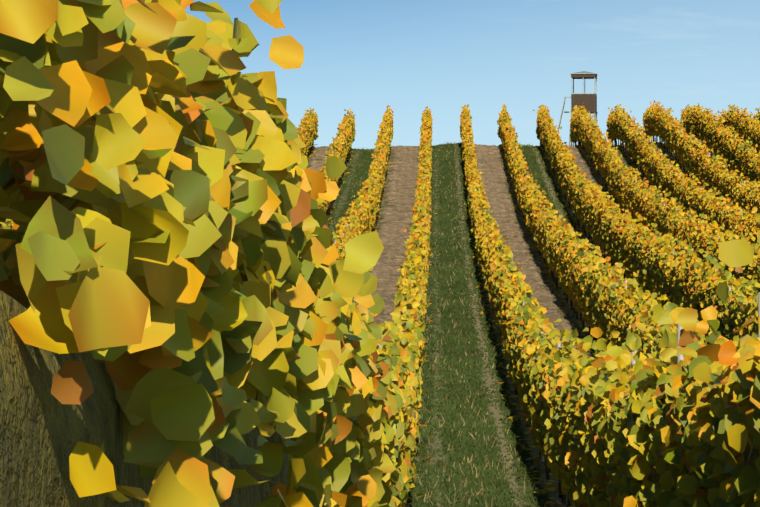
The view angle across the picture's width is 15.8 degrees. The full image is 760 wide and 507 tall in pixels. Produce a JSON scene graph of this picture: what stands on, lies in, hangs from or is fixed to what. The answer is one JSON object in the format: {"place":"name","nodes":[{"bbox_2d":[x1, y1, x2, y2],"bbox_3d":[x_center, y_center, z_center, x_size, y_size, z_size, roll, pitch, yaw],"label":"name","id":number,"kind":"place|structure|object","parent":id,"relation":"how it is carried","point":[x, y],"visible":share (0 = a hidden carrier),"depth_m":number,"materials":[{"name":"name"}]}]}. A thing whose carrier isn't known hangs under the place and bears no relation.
{"place":"outdoors","nodes":[
{"label":"outdoors","id":0,"kind":"place"},
{"bbox_2d":[0,0,759,506],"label":"vine","id":1,"kind":"object","parent":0,"point":[178,260],"depth_m":7.24,"materials":[{"name":"yellow plant"}]},
{"bbox_2d":[0,117,759,506],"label":"vine trunks","id":2,"kind":"object","parent":1,"relation":"attached to","point":[42,429],"visible":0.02,"depth_m":3.52,"materials":[{"name":"brown wood"}]},
{"bbox_2d":[185,0,759,148],"label":"sky","id":3,"kind":"structure","parent":0,"point":[364,57],"materials":[{"name":"blue"}]},
{"bbox_2d":[306,145,729,506],"bbox_3d":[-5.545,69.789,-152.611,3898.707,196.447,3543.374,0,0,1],"label":"ground","id":4,"kind":"structure","parent":0,"point":[571,319],"depth_m":86.01,"materials":[{"name":"green plant"}]},
{"bbox_2d":[325,141,706,506],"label":"grass strips","id":5,"kind":"object","parent":4,"relation":"on","point":[480,492],"visible":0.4,"depth_m":59.45,"materials":[{"name":"green plant"}]},
{"bbox_2d":[306,141,737,506],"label":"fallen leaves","id":6,"kind":"object","parent":4,"relation":"on","point":[554,485],"visible":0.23,"depth_m":99.17,"materials":[{"name":"plant"}]},
{"bbox_2d":[307,144,742,347],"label":"tilled soil strips","id":7,"kind":"object","parent":4,"relation":"on","point":[385,275],"visible":0.25,"depth_m":121.95,"materials":[{"name":"brown soil"}]},
{"bbox_2d":[301,110,759,494],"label":"trellis posts","id":8,"kind":"object","parent":4,"relation":"on","point":[680,357],"visible":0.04,"depth_m":57.44,"materials":[{"name":"brown wood"}]},
{"bbox_2d":[557,71,597,145],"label":"hunting hide","id":9,"kind":"object","parent":4,"relation":"on","point":[589,100],"visible":0.73,"depth_m":176.03}
]}

